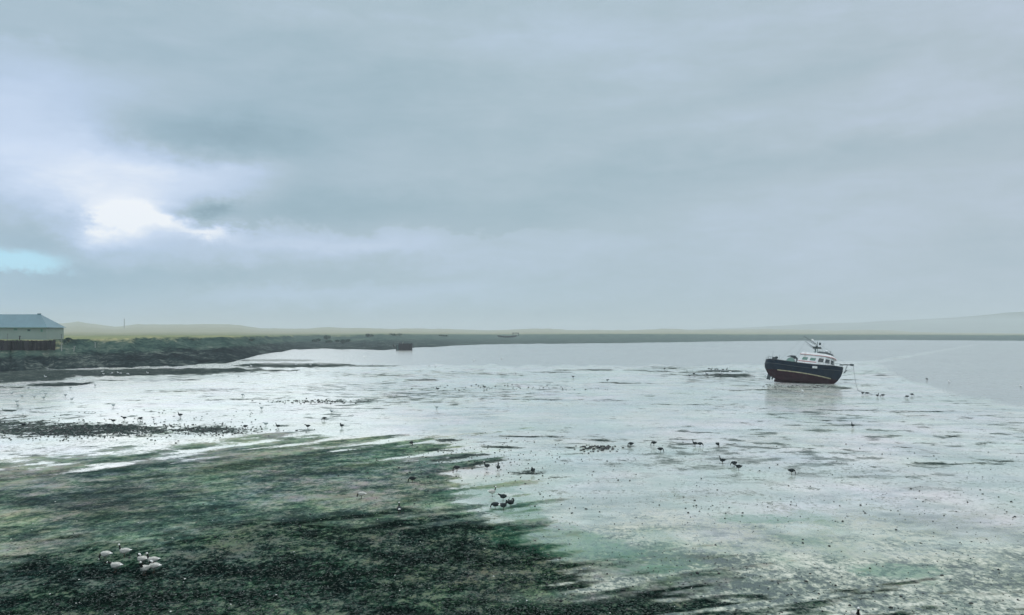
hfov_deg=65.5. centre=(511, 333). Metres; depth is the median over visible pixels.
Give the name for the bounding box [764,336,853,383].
fishing boat
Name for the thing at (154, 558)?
goose
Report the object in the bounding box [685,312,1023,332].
hill
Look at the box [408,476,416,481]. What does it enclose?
goose
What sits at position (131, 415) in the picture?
rocks
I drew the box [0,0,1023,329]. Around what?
sky
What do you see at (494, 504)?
goose
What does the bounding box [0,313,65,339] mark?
long house
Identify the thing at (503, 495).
goose
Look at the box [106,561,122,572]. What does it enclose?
goose
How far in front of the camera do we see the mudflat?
54.44 m
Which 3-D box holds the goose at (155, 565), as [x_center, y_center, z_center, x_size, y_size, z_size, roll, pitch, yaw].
[-14.898,9.734,33.268,0.521,0.534,0.284,0,0,0]
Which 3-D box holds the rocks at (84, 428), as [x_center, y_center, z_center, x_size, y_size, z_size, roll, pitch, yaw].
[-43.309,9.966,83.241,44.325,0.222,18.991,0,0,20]
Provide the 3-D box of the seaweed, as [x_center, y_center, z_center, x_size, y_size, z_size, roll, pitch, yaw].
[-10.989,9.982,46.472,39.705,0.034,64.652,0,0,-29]
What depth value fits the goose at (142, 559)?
34.20 m
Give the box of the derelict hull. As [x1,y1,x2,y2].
[497,333,518,337]
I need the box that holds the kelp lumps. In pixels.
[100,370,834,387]
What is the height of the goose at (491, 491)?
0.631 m
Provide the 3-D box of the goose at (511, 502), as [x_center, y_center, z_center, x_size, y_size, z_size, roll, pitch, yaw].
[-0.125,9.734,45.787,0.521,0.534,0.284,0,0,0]
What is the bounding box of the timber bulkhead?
[0,339,55,349]
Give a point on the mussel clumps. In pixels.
(589, 447)
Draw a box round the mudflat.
[0,340,1023,614]
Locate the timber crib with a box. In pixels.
[396,342,412,349]
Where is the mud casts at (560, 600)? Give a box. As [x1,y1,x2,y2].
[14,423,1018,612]
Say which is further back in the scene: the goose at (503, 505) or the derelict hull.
the derelict hull
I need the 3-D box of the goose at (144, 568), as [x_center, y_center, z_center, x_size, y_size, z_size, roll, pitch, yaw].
[-15.186,9.685,32.938,0.284,0.631,0.619,0,0,20]
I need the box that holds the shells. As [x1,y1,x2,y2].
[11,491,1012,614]
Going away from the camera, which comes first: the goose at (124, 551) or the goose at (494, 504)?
the goose at (124, 551)
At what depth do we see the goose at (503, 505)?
44.96 m
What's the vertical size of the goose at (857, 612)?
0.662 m
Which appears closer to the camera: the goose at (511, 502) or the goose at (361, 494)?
the goose at (511, 502)
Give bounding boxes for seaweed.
[0,447,1022,614]
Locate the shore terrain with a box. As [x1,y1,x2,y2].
[0,321,1023,371]
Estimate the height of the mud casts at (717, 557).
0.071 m
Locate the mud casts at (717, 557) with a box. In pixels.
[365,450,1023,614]
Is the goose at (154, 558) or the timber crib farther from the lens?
the timber crib
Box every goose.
[98,551,111,560]
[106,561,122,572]
[118,544,131,557]
[137,553,146,563]
[139,561,150,575]
[145,552,159,562]
[149,560,160,571]
[356,492,366,498]
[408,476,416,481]
[488,486,496,496]
[490,502,499,508]
[496,493,507,497]
[498,499,507,509]
[505,498,513,506]
[850,607,860,614]
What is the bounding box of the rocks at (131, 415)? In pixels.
[2,409,260,427]
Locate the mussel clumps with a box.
[251,383,629,453]
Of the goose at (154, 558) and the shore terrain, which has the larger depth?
the shore terrain
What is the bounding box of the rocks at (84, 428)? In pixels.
[0,417,314,443]
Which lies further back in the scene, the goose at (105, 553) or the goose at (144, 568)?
the goose at (105, 553)

